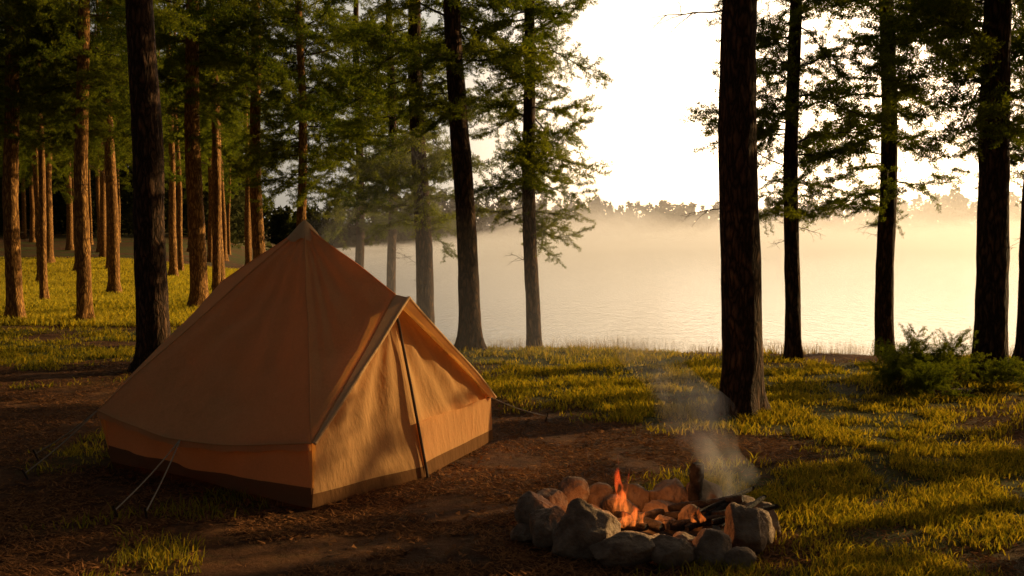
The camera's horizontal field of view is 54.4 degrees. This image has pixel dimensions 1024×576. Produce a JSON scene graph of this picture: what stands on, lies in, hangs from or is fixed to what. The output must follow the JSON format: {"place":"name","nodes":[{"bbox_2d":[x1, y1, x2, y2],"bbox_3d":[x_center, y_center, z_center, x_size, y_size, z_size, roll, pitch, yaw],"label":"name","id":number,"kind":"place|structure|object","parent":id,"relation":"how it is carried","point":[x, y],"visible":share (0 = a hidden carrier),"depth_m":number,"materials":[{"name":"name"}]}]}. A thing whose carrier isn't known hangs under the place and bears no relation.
{"place":"outdoors","nodes":[
{"label":"outdoors","id":0,"kind":"place"},
{"bbox_2d":[0,256,238,326],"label":"meadow grass","id":1,"kind":"structure","parent":0,"point":[60,294],"depth_m":32.36,"materials":[{"name":"green plant"}]},
{"bbox_2d":[0,225,1023,575],"bbox_3d":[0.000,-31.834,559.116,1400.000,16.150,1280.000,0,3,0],"label":"ground","id":2,"kind":"structure","parent":0,"point":[274,557],"depth_m":8.19,"materials":[{"name":"soil"}]},
{"bbox_2d":[0,156,28,238],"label":"pine tree","id":3,"kind":"object","parent":2,"relation":"on","point":[24,229],"visible":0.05,"depth_m":97.76,"materials":[{"name":"red plant"}]},
{"bbox_2d":[0,121,66,264],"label":"pine tree","id":4,"kind":"object","parent":2,"relation":"on","point":[49,234],"visible":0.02,"depth_m":55.52,"materials":[{"name":"red plant"}]},
{"bbox_2d":[19,135,53,241],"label":"pine tree","id":5,"kind":"object","parent":2,"relation":"on","point":[32,219],"visible":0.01,"depth_m":88.33,"materials":[{"name":"red plant"}]},
{"bbox_2d":[0,0,77,184],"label":"pine tree","id":6,"kind":"object","parent":2,"relation":"on","point":[24,122],"visible":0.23,"depth_m":24.07,"materials":[{"name":"green plant"}]},
{"bbox_2d":[0,123,102,193],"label":"pine tree","id":7,"kind":"object","parent":2,"relation":"on","point":[30,168],"visible":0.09,"depth_m":60.20,"materials":[{"name":"green plant"}]},
{"bbox_2d":[25,132,88,249],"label":"pine tree","id":8,"kind":"object","parent":2,"relation":"on","point":[69,231],"visible":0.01,"depth_m":72.60,"materials":[{"name":"red plant"}]},
{"bbox_2d":[0,24,116,217],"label":"pine tree","id":9,"kind":"object","parent":2,"relation":"on","point":[54,190],"visible":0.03,"depth_m":58.51,"materials":[{"name":"green plant"}]},
{"bbox_2d":[0,0,118,319],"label":"pine tree","id":10,"kind":"object","parent":2,"relation":"on","point":[14,305],"visible":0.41,"depth_m":23.37,"materials":[{"name":"green plant"}]},
{"bbox_2d":[0,2,118,299],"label":"pine tree","id":11,"kind":"object","parent":2,"relation":"on","point":[43,277],"visible":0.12,"depth_m":30.85,"materials":[{"name":"green plant"}]},
{"bbox_2d":[0,2,127,281],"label":"pine tree","id":12,"kind":"object","parent":2,"relation":"on","point":[36,187],"visible":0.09,"depth_m":42.21,"materials":[{"name":"green plant"}]},
{"bbox_2d":[27,9,116,271],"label":"pine tree","id":13,"kind":"object","parent":2,"relation":"on","point":[67,166],"visible":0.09,"depth_m":49.36,"materials":[{"name":"green plant"}]},
{"bbox_2d":[57,144,94,239],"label":"pine tree","id":14,"kind":"object","parent":2,"relation":"on","point":[72,180],"visible":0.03,"depth_m":93.58,"materials":[{"name":"red plant"}]},
{"bbox_2d":[52,139,123,244],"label":"pine tree","id":15,"kind":"object","parent":2,"relation":"on","point":[90,213],"depth_m":82.99,"materials":[{"name":"red plant"}]},
{"bbox_2d":[71,25,113,251],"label":"pine tree","id":16,"kind":"object","parent":2,"relation":"on","point":[98,208],"visible":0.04,"depth_m":69.45,"materials":[{"name":"green plant"}]},
{"bbox_2d":[0,0,185,238],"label":"pine tree","id":17,"kind":"object","parent":2,"relation":"on","point":[57,51],"visible":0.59,"depth_m":22.59,"materials":[{"name":"green plant"}]},
{"bbox_2d":[26,0,161,268],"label":"pine tree","id":18,"kind":"object","parent":2,"relation":"on","point":[116,160],"visible":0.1,"depth_m":51.99,"materials":[{"name":"green plant"}]},
{"bbox_2d":[59,0,130,256],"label":"pine tree","id":19,"kind":"object","parent":2,"relation":"on","point":[102,252],"visible":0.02,"depth_m":63.05,"materials":[{"name":"brown plant"}]},
{"bbox_2d":[0,0,206,323],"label":"pine tree","id":20,"kind":"object","parent":2,"relation":"on","point":[80,131],"visible":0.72,"depth_m":22.81,"materials":[{"name":"green plant"}]},
{"bbox_2d":[93,120,132,242],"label":"pine tree","id":21,"kind":"object","parent":2,"relation":"on","point":[125,182],"visible":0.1,"depth_m":87.97,"materials":[{"name":"red plant"}]},
{"bbox_2d":[33,0,200,293],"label":"pine tree","id":22,"kind":"object","parent":2,"relation":"on","point":[113,284],"visible":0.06,"depth_m":34.72,"materials":[{"name":"red plant"}]},
{"bbox_2d":[92,0,170,370],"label":"pine tree","id":23,"kind":"object","parent":2,"relation":"on","point":[153,331],"visible":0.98,"depth_m":14.09,"materials":[{"name":"brown plant"}]},
{"bbox_2d":[73,1,231,173],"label":"pine tree","id":24,"kind":"object","parent":2,"relation":"on","point":[130,137],"visible":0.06,"depth_m":42.12,"materials":[{"name":"green plant"}]},
{"bbox_2d":[120,1,223,183],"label":"pine tree","id":25,"kind":"object","parent":2,"relation":"on","point":[165,157],"visible":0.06,"depth_m":63.64,"materials":[{"name":"green plant"}]},
{"bbox_2d":[111,5,235,276],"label":"pine tree","id":26,"kind":"object","parent":2,"relation":"on","point":[173,178],"visible":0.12,"depth_m":48.51,"materials":[{"name":"green plant"}]},
{"bbox_2d":[156,3,211,271],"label":"pine tree","id":27,"kind":"object","parent":2,"relation":"on","point":[179,228],"visible":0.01,"depth_m":53.73,"materials":[{"name":"green plant"}]},
{"bbox_2d":[93,0,293,308],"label":"pine tree","id":28,"kind":"object","parent":2,"relation":"on","point":[194,140],"visible":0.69,"depth_m":27.22,"materials":[{"name":"green plant"}]},
{"bbox_2d":[163,34,242,251],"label":"pine tree","id":29,"kind":"object","parent":2,"relation":"on","point":[205,188],"visible":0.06,"depth_m":78.52,"materials":[{"name":"green plant"}]},
{"bbox_2d":[166,17,244,262],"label":"pine tree","id":30,"kind":"object","parent":2,"relation":"on","point":[209,247],"depth_m":69.32,"materials":[{"name":"green plant"}]},
{"bbox_2d":[159,28,264,180],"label":"pine tree","id":31,"kind":"object","parent":2,"relation":"on","point":[232,134],"visible":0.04,"depth_m":59.85,"materials":[{"name":"green plant"}]},
{"bbox_2d":[126,0,301,290],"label":"pine tree","id":32,"kind":"object","parent":2,"relation":"on","point":[216,263],"visible":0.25,"depth_m":30.79,"materials":[{"name":"green plant"}]},
{"bbox_2d":[203,105,249,254],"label":"pine tree","id":33,"kind":"object","parent":2,"relation":"on","point":[229,193],"visible":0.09,"depth_m":91.00,"materials":[{"name":"green plant"}]},
{"bbox_2d":[201,75,264,260],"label":"pine tree","id":34,"kind":"object","parent":2,"relation":"on","point":[224,232],"visible":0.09,"depth_m":76.25,"materials":[{"name":"red plant"}]},
{"bbox_2d":[183,0,294,287],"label":"pine tree","id":35,"kind":"object","parent":2,"relation":"on","point":[222,255],"visible":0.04,"depth_m":37.33,"materials":[{"name":"green plant"}]},
{"bbox_2d":[204,10,287,262],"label":"pine tree","id":36,"kind":"object","parent":2,"relation":"on","point":[247,233],"visible":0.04,"depth_m":68.19,"materials":[{"name":"green plant"}]},
{"bbox_2d":[224,93,280,256],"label":"pine tree","id":37,"kind":"object","parent":2,"relation":"on","point":[262,171],"visible":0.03,"depth_m":99.47,"materials":[{"name":"green plant"}]},
{"bbox_2d":[164,0,351,257],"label":"pine tree","id":38,"kind":"object","parent":2,"relation":"on","point":[257,223],"visible":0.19,"depth_m":29.60,"materials":[{"name":"green plant"}]},
{"bbox_2d":[21,220,548,519],"bbox_3d":[-1.783,0.474,9.310,3.324,2.194,5.387,2,3,30],"label":"canvas tent","id":39,"kind":"object","parent":2,"relation":"on","point":[303,363],"visible":0.99,"depth_m":8.03,"materials":[{"name":"fabric"}]},
{"bbox_2d":[199,0,407,226],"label":"pine tree","id":40,"kind":"object","parent":2,"relation":"on","point":[251,163],"visible":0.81,"depth_m":27.44,"materials":[{"name":"green plant"}]},
{"bbox_2d":[260,0,443,268],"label":"pine tree","id":41,"kind":"object","parent":2,"relation":"on","point":[335,200],"visible":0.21,"depth_m":29.25,"materials":[{"name":"green plant"}]},
{"bbox_2d":[300,0,468,291],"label":"pine tree","id":42,"kind":"object","parent":2,"relation":"on","point":[381,115],"visible":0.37,"depth_m":23.69,"materials":[{"name":"green plant"}]},
{"bbox_2d":[312,0,517,323],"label":"pine tree","id":43,"kind":"object","parent":2,"relation":"on","point":[421,194],"visible":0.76,"depth_m":19.85,"materials":[{"name":"green plant"}]},
{"bbox_2d":[356,0,560,349],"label":"pine tree","id":44,"kind":"object","parent":2,"relation":"on","point":[469,332],"visible":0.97,"depth_m":17.02,"materials":[{"name":"green plant"}]},
{"bbox_2d":[0,106,1021,249],"bbox_3d":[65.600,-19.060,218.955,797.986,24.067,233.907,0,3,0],"label":"distant forest","id":45,"kind":"object","parent":2,"relation":"on","point":[952,225],"visible":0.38,"depth_m":295.18,"materials":[{"name":"green plant"}]},
{"bbox_2d":[0,300,1023,575],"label":"grass","id":46,"kind":"structure","parent":2,"relation":"on","point":[942,502],"depth_m":8.88,"materials":[{"name":"green plant"}]},
{"bbox_2d":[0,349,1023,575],"bbox_3d":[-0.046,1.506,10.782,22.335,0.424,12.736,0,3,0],"label":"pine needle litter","id":47,"kind":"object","parent":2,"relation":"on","point":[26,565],"visible":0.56,"depth_m":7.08,"materials":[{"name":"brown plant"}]},
{"bbox_2d":[969,6,1023,206],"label":"pine tree","id":48,"kind":"object","parent":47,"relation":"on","point":[1020,74],"visible":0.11,"depth_m":16.63,"materials":[{"name":"green plant"}]},
{"bbox_2d":[434,0,613,348],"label":"pine tree","id":49,"kind":"object","parent":2,"relation":"on","point":[535,151],"visible":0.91,"depth_m":17.99,"materials":[{"name":"green plant"}]},
{"bbox_2d":[510,461,780,569],"bbox_3d":[0.858,1.371,6.417,1.740,0.597,1.488,0,3,0],"label":"fire pit","id":50,"kind":"object","parent":2,"relation":"on","point":[675,521],"visible":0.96,"depth_m":6.14,"materials":[{"name":"stone"}]},
{"bbox_2d":[648,0,771,418],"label":"pine tree","id":51,"kind":"object","parent":2,"relation":"on","point":[742,388],"visible":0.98,"depth_m":10.82,"materials":[{"name":"brown plant"}]},
{"bbox_2d":[443,332,1014,355],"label":"shore reeds","id":52,"kind":"object","parent":2,"relation":"on","point":[711,349],"visible":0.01,"depth_m":20.44,"materials":[{"name":"green plant"}]},
{"bbox_2d":[679,0,920,359],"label":"pine tree","id":53,"kind":"object","parent":2,"relation":"on","point":[770,37],"visible":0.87,"depth_m":15.53,"materials":[{"name":"green plant"}]},
{"bbox_2d":[758,0,1018,355],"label":"pine tree","id":54,"kind":"object","parent":2,"relation":"on","point":[885,193],"visible":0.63,"depth_m":16.74,"materials":[{"name":"green plant"}]},
{"bbox_2d":[858,323,991,390],"bbox_3d":[5.387,0.941,13.099,1.995,1.041,1.513,-3,4,-44],"label":"juniper bush","id":55,"kind":"object","parent":2,"relation":"on","point":[890,372],"visible":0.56,"depth_m":12.82,"materials":[{"name":"green plant"}]},
{"bbox_2d":[855,0,1023,382],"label":"pine tree","id":56,"kind":"object","parent":2,"relation":"on","point":[998,132],"visible":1,"depth_m":13.29,"materials":[{"name":"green plant"}]},
{"bbox_2d":[897,351,981,400],"bbox_3d":[5.170,1.104,12.031,0.957,0.741,0.863,1,3,16],"label":"juniper bush","id":57,"kind":"object","parent":2,"relation":"on","point":[918,377],"visible":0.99,"depth_m":11.98,"materials":[{"name":"green plant"}]},
{"bbox_2d":[897,0,1023,367],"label":"pine tree","id":58,"kind":"object","parent":2,"relation":"on","point":[1018,351],"visible":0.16,"depth_m":14.77,"materials":[{"name":"green plant"}]},
{"bbox_2d":[967,355,1023,392],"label":"juniper bush","id":59,"kind":"object","parent":2,"relation":"on","point":[1010,373],"visible":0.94,"depth_m":12.71,"materials":[{"name":"green plant"}]},
{"bbox_2d":[0,0,1023,224],"label":"sky","id":60,"kind":"structure","parent":0,"point":[638,127],"materials":[{"name":"white"}]},
{"bbox_2d":[339,248,1018,356],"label":"lake","id":61,"kind":"structure","parent":0,"point":[661,294],"depth_m":41.15,"materials":[{"name":"grey liquid"}]}
]}

